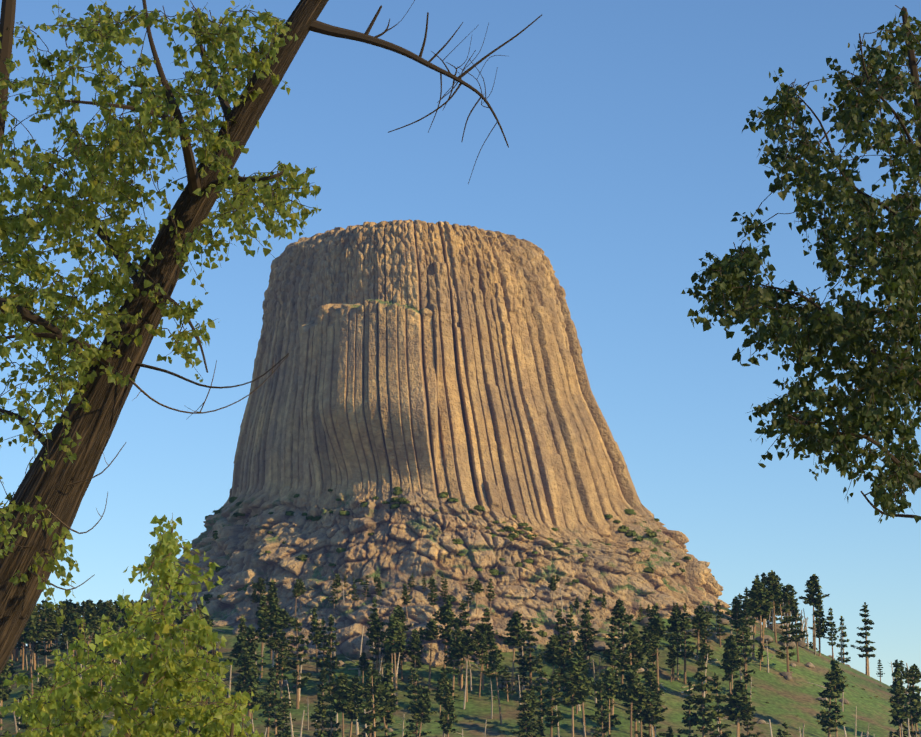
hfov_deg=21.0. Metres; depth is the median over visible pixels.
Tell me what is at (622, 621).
pine
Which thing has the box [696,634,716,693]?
pine
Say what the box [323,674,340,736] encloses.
pine
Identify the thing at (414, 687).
pine
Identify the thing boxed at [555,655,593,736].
pine
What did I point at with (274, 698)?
pine
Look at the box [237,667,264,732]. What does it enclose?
pine
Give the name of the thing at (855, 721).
snag
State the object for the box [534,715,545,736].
pine
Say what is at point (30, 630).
pine
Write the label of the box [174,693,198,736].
pine
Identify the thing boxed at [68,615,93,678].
pine
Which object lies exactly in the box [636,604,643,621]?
talus pine
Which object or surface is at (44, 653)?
pine
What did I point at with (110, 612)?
pine
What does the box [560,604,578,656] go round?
pine
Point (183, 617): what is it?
pine
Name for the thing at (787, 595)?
pine
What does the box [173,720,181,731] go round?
pine
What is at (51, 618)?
pine
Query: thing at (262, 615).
pine
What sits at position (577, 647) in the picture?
pine
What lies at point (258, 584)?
talus pine
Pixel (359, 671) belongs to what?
snag
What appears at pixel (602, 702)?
pine
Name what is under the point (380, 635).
pine
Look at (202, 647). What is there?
pine
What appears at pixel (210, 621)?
pine
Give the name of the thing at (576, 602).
talus pine
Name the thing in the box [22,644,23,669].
pine
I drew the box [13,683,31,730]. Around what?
pine
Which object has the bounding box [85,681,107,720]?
pine
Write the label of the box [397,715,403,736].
snag
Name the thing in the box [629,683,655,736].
pine
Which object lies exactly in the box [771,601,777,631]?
snag
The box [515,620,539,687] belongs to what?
pine
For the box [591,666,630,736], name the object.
pine
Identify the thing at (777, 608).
pine
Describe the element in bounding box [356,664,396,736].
pine
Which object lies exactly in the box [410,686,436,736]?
pine
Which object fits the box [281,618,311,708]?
pine
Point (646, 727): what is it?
pine
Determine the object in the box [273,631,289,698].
pine
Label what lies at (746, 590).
pine
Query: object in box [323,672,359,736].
pine
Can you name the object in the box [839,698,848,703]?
boulder
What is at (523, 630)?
pine
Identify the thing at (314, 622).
pine
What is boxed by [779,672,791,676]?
boulder
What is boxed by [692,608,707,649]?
pine
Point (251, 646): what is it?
pine
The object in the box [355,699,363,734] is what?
snag
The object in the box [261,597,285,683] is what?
pine
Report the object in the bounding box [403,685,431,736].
pine
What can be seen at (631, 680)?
pine
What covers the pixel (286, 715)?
pine
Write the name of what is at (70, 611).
pine
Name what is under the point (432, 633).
pine
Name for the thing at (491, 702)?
snag
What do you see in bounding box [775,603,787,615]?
pine
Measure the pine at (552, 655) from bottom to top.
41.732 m
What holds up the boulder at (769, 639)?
on the ground
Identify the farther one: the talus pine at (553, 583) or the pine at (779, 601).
the pine at (779, 601)
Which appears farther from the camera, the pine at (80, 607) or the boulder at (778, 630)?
the boulder at (778, 630)
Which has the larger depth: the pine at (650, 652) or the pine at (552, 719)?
the pine at (650, 652)
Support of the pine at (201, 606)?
on the ground
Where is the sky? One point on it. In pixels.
(628, 160)
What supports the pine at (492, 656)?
on the ground
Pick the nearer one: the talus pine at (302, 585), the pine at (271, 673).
the pine at (271, 673)
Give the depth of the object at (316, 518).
1587.36 m
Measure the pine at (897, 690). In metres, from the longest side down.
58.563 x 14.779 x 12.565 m
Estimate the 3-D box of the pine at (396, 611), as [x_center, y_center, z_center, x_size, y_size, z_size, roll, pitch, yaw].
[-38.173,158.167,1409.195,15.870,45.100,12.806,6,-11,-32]
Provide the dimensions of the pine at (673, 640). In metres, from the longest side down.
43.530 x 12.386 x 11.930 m
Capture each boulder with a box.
[232,627,246,634]
[279,679,288,686]
[337,660,344,666]
[498,682,510,688]
[590,641,609,649]
[591,624,598,630]
[629,668,644,673]
[639,617,653,626]
[686,628,700,636]
[720,618,729,623]
[755,635,773,643]
[757,720,765,723]
[768,624,785,634]
[778,639,795,648]
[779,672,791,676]
[795,641,806,647]
[805,662,814,668]
[816,697,827,700]
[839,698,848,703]
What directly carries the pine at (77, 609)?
on the ground
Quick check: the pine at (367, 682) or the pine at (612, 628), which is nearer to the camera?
the pine at (367, 682)
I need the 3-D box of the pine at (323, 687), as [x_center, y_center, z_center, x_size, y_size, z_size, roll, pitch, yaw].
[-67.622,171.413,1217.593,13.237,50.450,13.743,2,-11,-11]
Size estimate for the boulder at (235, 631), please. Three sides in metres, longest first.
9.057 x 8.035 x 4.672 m
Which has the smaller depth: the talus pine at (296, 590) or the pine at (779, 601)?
the talus pine at (296, 590)
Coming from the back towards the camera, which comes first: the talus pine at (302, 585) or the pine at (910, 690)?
the talus pine at (302, 585)
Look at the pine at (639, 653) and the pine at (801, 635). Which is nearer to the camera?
the pine at (639, 653)
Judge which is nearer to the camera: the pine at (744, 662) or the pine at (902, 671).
the pine at (744, 662)
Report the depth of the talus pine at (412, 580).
1490.21 m
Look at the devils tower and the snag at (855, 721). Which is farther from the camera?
the devils tower
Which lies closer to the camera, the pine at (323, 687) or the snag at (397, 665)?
the pine at (323, 687)
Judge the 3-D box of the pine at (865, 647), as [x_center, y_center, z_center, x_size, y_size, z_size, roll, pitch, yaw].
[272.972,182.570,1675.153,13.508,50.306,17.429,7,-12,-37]
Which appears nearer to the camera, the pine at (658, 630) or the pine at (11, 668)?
the pine at (658, 630)
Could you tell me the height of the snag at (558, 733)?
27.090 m
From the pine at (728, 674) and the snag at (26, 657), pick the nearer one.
the pine at (728, 674)
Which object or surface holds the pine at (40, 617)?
on the ground
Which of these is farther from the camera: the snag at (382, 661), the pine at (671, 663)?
the pine at (671, 663)
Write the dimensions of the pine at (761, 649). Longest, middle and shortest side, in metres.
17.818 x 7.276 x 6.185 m
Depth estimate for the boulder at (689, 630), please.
1540.00 m
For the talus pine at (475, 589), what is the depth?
1470.85 m
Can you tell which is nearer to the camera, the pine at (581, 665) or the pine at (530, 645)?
the pine at (581, 665)
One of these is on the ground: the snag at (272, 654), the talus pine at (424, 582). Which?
the snag at (272, 654)
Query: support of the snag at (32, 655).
on the ground
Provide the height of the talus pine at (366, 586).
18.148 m
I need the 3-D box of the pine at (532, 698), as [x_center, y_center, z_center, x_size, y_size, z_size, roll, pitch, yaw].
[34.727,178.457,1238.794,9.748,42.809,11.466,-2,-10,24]
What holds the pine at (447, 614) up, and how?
on the ground
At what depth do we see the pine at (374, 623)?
1414.05 m
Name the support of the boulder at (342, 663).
on the ground
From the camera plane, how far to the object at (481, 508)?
1561.11 m
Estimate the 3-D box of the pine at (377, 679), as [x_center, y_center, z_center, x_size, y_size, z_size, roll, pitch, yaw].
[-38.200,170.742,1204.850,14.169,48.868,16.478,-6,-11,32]
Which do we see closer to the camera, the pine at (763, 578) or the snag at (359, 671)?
the snag at (359, 671)
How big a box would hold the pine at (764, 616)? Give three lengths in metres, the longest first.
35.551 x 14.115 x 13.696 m
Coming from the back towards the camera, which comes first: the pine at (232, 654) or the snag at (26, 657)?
the snag at (26, 657)
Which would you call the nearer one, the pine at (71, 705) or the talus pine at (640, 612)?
the pine at (71, 705)
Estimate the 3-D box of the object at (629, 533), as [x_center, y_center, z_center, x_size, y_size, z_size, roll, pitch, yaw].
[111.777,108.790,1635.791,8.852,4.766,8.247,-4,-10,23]
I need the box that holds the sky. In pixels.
[0,0,920,695]
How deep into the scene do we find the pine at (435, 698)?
1356.01 m
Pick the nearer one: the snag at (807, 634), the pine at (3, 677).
the pine at (3, 677)
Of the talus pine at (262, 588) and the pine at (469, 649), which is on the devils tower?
the talus pine at (262, 588)
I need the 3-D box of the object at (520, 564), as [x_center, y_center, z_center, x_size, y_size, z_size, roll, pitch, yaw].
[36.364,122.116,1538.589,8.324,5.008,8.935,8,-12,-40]
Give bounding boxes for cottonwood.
[681,5,920,522]
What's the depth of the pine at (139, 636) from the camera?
1338.54 m
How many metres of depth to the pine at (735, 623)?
1542.03 m
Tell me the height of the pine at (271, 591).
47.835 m
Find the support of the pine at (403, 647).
on the ground
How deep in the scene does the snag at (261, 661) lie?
1426.94 m
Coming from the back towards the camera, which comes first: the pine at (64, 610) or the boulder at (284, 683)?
the pine at (64, 610)
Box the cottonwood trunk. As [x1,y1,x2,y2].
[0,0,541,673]
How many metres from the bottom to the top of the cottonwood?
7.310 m
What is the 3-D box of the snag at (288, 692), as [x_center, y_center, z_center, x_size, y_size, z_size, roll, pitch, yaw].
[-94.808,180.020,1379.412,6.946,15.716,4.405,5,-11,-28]
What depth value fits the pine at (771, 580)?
1600.60 m
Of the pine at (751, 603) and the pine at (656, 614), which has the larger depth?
the pine at (751, 603)
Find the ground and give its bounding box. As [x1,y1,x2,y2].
[0,607,920,736]
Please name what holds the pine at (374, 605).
on the ground
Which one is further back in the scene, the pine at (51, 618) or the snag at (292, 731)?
the pine at (51, 618)
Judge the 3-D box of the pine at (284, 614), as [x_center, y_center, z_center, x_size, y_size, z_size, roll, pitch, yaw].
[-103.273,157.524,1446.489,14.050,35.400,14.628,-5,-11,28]
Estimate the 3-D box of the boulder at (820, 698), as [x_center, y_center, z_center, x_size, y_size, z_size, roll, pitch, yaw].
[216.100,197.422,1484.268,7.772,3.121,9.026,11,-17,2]
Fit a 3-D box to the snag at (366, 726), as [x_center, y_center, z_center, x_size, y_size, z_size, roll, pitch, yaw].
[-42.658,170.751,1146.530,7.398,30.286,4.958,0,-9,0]
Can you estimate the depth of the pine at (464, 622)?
1406.40 m
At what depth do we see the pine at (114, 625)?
1444.20 m
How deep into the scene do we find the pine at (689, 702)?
1166.39 m
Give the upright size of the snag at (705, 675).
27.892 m
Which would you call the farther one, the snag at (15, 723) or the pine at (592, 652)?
the pine at (592, 652)
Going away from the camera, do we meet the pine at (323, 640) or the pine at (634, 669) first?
the pine at (634, 669)
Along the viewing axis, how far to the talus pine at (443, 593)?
1487.11 m
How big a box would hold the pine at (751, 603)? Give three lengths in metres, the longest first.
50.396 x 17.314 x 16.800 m
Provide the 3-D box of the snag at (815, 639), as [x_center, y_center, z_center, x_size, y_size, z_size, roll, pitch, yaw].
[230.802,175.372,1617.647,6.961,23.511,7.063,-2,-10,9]
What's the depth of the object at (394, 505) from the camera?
1554.08 m
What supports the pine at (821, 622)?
on the ground
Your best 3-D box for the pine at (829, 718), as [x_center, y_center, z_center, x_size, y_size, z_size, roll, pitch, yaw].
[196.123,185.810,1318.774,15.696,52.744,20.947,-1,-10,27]
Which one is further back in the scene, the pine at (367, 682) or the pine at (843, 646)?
the pine at (843, 646)
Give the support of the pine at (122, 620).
on the ground
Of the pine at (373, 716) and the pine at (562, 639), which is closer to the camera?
the pine at (373, 716)
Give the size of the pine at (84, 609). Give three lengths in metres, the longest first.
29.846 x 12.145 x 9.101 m
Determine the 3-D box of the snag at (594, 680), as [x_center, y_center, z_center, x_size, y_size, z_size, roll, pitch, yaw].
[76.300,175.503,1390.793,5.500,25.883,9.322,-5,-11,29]
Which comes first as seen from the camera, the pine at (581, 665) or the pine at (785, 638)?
the pine at (581, 665)
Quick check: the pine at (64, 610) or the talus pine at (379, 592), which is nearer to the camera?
the talus pine at (379, 592)
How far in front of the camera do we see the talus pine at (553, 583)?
1509.30 m
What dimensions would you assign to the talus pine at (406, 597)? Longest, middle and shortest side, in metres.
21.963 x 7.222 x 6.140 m
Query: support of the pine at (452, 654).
on the ground
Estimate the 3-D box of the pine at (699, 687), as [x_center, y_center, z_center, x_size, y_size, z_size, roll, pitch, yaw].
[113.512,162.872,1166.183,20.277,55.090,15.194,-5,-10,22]
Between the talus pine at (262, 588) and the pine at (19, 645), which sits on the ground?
the pine at (19, 645)
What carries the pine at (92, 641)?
on the ground
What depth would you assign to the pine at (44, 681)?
1167.02 m
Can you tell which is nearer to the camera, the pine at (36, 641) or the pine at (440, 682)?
the pine at (440, 682)
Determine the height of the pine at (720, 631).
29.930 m
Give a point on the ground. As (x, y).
(789, 701)
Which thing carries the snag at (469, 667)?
on the ground
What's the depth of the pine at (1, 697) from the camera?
1233.45 m
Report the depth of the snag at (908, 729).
1153.96 m
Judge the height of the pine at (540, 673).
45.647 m
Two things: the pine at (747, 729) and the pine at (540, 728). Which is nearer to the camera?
the pine at (747, 729)
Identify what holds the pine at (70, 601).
on the ground
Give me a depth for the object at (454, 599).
1482.81 m
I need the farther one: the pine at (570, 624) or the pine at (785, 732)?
the pine at (570, 624)
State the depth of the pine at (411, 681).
1373.27 m
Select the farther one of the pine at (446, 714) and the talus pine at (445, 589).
the talus pine at (445, 589)
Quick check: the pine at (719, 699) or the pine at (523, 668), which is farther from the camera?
the pine at (523, 668)
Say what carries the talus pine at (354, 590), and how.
on the devils tower
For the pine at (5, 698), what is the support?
on the ground
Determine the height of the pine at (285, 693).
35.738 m
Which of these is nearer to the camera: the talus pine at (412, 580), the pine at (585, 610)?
the pine at (585, 610)
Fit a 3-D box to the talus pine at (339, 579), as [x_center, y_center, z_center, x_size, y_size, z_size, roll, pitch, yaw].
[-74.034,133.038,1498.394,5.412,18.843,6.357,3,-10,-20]
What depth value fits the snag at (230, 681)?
1385.56 m
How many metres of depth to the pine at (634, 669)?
1329.78 m
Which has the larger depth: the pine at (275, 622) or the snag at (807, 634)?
the snag at (807, 634)
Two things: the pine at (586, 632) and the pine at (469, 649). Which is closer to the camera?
the pine at (469, 649)
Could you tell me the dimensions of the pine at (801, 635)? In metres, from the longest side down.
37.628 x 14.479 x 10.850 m
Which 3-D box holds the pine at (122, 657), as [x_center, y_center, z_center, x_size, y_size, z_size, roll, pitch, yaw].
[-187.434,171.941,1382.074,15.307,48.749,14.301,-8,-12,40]
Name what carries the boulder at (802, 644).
on the ground
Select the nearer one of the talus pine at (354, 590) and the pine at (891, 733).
the pine at (891, 733)
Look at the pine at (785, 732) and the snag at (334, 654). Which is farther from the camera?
the snag at (334, 654)
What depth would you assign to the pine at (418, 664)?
1408.31 m
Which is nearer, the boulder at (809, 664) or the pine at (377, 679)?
the pine at (377, 679)
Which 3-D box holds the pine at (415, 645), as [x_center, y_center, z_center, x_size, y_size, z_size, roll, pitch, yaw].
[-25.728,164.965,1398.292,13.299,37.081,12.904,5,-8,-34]
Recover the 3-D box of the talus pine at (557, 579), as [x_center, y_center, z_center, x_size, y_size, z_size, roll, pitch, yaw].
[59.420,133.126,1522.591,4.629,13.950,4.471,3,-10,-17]
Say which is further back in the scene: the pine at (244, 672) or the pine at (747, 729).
the pine at (244, 672)
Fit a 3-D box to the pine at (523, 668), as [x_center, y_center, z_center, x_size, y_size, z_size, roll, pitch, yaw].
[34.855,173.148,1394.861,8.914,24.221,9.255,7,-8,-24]
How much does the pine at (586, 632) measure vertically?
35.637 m
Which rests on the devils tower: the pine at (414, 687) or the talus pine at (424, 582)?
the talus pine at (424, 582)
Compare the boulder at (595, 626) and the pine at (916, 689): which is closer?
the pine at (916, 689)
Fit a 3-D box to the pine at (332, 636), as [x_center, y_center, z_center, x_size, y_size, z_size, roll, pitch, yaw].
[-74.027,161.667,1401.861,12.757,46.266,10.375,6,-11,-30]
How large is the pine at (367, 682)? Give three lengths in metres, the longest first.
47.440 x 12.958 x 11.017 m
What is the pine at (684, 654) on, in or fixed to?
on the ground
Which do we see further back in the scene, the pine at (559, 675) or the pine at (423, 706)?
the pine at (559, 675)
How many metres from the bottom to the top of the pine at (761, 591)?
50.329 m
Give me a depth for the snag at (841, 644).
1681.19 m
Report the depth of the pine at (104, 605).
1540.38 m
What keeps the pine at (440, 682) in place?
on the ground
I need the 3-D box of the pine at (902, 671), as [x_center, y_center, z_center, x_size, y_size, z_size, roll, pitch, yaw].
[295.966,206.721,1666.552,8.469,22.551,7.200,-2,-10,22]
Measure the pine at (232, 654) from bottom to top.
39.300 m
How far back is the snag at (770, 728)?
1086.51 m
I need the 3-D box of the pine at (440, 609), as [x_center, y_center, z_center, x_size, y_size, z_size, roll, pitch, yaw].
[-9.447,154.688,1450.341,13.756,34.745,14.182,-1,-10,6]
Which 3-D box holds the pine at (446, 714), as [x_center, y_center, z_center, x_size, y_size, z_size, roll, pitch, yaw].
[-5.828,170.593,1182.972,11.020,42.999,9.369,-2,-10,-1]
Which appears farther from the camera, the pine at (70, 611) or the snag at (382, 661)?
the pine at (70, 611)
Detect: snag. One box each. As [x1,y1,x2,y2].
[11,711,17,732]
[23,643,27,670]
[32,641,33,669]
[228,665,231,697]
[259,643,267,680]
[272,627,273,666]
[284,713,298,736]
[286,679,294,705]
[295,656,308,700]
[300,710,305,736]
[333,619,335,662]
[355,626,365,675]
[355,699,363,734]
[361,709,372,736]
[377,648,380,671]
[381,643,383,675]
[393,652,400,694]
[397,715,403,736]
[463,661,472,708]
[468,655,471,690]
[488,679,494,718]
[519,642,524,689]
[554,705,561,736]
[559,586,562,614]
[592,659,598,702]
[703,654,710,697]
[766,640,769,672]
[766,719,772,736]
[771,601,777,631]
[804,619,809,648]
[810,620,818,654]
[836,623,845,662]
[842,690,845,711]
[852,707,862,736]
[905,718,915,736]
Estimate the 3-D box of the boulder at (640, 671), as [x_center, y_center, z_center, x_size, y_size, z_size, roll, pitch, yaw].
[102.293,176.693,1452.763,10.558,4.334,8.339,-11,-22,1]
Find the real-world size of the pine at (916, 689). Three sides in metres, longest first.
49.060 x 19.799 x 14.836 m
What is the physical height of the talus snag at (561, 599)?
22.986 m
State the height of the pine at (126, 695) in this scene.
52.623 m
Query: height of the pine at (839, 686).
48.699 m
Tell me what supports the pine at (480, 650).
on the ground
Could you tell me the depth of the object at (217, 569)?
1614.65 m
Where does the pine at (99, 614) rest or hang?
on the ground
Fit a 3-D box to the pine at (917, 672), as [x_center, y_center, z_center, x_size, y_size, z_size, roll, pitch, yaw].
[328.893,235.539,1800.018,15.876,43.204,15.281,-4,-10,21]
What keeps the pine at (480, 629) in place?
on the ground
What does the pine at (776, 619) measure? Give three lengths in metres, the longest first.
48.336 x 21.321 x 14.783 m
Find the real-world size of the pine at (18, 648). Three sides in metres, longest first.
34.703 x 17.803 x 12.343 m
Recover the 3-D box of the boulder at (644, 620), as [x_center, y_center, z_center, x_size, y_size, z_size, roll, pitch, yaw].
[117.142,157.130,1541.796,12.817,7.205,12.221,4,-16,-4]
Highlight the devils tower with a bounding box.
[141,219,730,666]
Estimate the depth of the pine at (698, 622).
1492.50 m
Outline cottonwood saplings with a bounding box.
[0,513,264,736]
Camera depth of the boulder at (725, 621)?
1588.87 m
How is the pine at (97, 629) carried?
on the ground
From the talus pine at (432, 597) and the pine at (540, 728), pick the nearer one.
the pine at (540, 728)
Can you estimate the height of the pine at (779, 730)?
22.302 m
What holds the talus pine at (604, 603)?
on the devils tower
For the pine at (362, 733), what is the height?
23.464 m
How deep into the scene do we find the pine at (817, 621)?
1715.26 m
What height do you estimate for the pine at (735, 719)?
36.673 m
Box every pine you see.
[0,662,15,729]
[0,664,11,695]
[0,696,4,727]
[8,665,15,674]
[10,642,21,678]
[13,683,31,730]
[14,636,28,660]
[18,615,46,695]
[22,606,43,669]
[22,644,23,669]
[25,609,42,676]
[27,665,52,706]
[34,615,57,664]
[36,604,43,650]
[38,607,60,664]
[53,603,62,649]
[56,675,73,713]
[57,622,73,653]
[59,601,68,633]
[60,601,67,631]
[66,599,74,621]
[66,605,73,619]
[68,611,77,656]
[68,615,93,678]
[69,602,81,655]
[73,605,104,668]
[76,601,86,611]
[80,602,88,630]
[83,640,98,683]
[83,682,100,736]
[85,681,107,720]
[92,614,103,688]
[96,600,118,613]
[97,605,117,618]
[102,600,121,629]
[102,621,118,689]
[106,686,141,736]
[115,607,135,625]
[119,653,130,696]
[130,633,151,713]
[142,646,181,676]
[173,601,191,648]
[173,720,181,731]
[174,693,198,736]
[192,695,208,731]
[194,603,204,653]
[195,641,216,650]
[205,615,217,675]
[224,642,241,674]
[232,615,246,686]
[232,648,250,720]
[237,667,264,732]
[238,624,266,718]
[250,589,259,616]
[254,594,273,677]
[255,577,263,591]
[255,578,266,600]
[258,678,285,736]
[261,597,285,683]
[261,666,279,736]
[264,579,281,659]
[267,609,295,667]
[272,690,295,735]
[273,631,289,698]
[277,695,294,736]
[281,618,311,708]
[291,579,302,616]
[299,578,306,611]
[308,607,321,672]
[309,618,338,682]
[310,666,335,736]
[321,614,340,694]
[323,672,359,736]
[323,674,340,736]
[327,574,340,615]
[333,574,341,599]
[339,675,365,736]
[343,575,347,590]
[351,577,358,609]
[355,652,368,688]
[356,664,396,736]
[357,672,384,736]
[361,576,370,601]
[361,723,378,736]
[366,597,381,663]
[366,611,384,674]
[366,619,386,669]
[373,673,402,734]
[375,578,382,607]
[379,660,399,735]
[382,630,398,694]
[383,607,406,686]
[383,614,406,704]
[386,605,411,669]
[396,623,407,680]
[401,584,411,617]
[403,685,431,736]
[404,629,426,693]
[404,667,418,705]
[405,668,422,736]
[408,573,416,590]
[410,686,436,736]
[411,659,422,668]
[417,619,448,685]
[422,574,425,593]
[427,577,434,588]
[428,579,438,613]
[431,667,460,732]
[432,604,455,650]
[433,689,443,717]
[437,682,457,736]
[438,595,455,667]
[439,573,444,603]
[441,579,448,603]
[441,600,477,690]
[443,617,464,699]
[447,629,461,685]
[453,634,477,701]
[464,578,472,610]
[469,622,493,689]
[469,635,488,697]
[470,579,483,620]
[479,638,505,724]
[481,608,498,668]
[485,578,496,613]
[498,611,529,694]
[498,665,514,701]
[510,690,539,736]
[512,622,528,669]
[514,655,530,696]
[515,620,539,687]
[518,683,541,732]
[533,651,547,733]
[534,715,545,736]
[535,671,565,736]
[541,634,563,707]
[548,574,557,612]
[554,611,574,688]
[554,667,562,696]
[555,574,560,594]
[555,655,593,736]
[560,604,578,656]
[570,640,589,713]
[571,651,594,736]
[573,598,579,609]
[576,599,600,659]
[578,613,596,668]
[582,628,596,668]
[585,669,620,734]
[590,677,611,736]
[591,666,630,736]
[600,631,628,714]
[601,593,606,616]
[602,616,621,667]
[606,599,627,640]
[613,606,630,684]
[614,669,654,736]
[616,613,644,706]
[621,665,640,736]
[622,629,647,666]
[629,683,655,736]
[634,683,673,736]
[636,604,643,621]
[639,616,677,689]
[639,630,661,670]
[641,648,664,735]
[642,668,667,736]
[644,603,664,679]
[645,605,665,627]
[662,607,683,679]
[664,726,673,736]
[665,649,679,681]
[668,608,686,679]
[670,603,698,683]
[676,678,698,736]
[682,656,724,736]
[691,604,709,660]
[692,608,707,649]
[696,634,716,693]
[697,607,716,640]
[705,672,731,736]
[712,600,725,646]
[718,636,739,692]
[719,680,755,736]
[721,635,743,694]
[724,702,754,736]
[727,598,745,645]
[729,597,747,646]
[733,593,748,639]
[734,688,759,736]
[735,597,757,674]
[736,623,755,688]
[741,587,749,609]
[747,578,769,659]
[748,580,773,660]
[755,598,771,646]
[756,643,766,670]
[760,573,770,626]
[763,570,782,642]
[766,601,783,625]
[771,584,781,613]
[772,575,785,635]
[775,601,801,671]
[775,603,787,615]
[777,728,784,736]
[781,585,797,637]
[781,721,790,736]
[783,595,803,622]
[789,604,807,662]
[798,574,829,649]
[808,609,826,637]
[812,595,827,655]
[815,669,845,736]
[823,607,839,659]
[825,658,848,736]
[836,616,850,663]
[850,602,875,674]
[876,659,884,681]
[887,659,911,736]
[888,705,917,736]
[898,660,905,685]
[900,668,920,736]
[902,667,920,736]
[908,664,920,686]
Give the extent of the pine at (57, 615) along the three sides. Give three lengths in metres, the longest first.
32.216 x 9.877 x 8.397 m
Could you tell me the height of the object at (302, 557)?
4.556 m
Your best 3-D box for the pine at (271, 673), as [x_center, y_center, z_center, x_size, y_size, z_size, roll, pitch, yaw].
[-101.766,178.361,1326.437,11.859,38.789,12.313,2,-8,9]
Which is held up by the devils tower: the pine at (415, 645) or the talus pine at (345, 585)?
the talus pine at (345, 585)
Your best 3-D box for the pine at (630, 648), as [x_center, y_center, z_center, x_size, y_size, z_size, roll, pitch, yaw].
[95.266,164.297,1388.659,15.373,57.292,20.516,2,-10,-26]
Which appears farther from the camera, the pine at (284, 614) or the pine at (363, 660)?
the pine at (284, 614)
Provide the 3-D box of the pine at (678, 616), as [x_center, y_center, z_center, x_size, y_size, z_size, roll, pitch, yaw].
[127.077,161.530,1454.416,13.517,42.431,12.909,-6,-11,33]
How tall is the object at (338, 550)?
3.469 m
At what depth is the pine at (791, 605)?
1753.79 m
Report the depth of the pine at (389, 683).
1212.86 m
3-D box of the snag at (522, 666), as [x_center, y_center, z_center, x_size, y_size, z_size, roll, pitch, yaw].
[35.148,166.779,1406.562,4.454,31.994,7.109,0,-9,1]
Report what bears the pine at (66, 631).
on the ground
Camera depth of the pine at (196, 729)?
1271.32 m
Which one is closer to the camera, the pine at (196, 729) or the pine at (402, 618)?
the pine at (196, 729)
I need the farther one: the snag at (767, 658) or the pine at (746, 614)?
the snag at (767, 658)
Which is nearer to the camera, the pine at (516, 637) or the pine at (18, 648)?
the pine at (516, 637)
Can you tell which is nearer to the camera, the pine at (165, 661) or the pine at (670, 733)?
the pine at (165, 661)
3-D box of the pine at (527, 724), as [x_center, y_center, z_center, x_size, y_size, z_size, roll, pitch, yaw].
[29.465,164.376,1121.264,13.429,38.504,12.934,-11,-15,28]

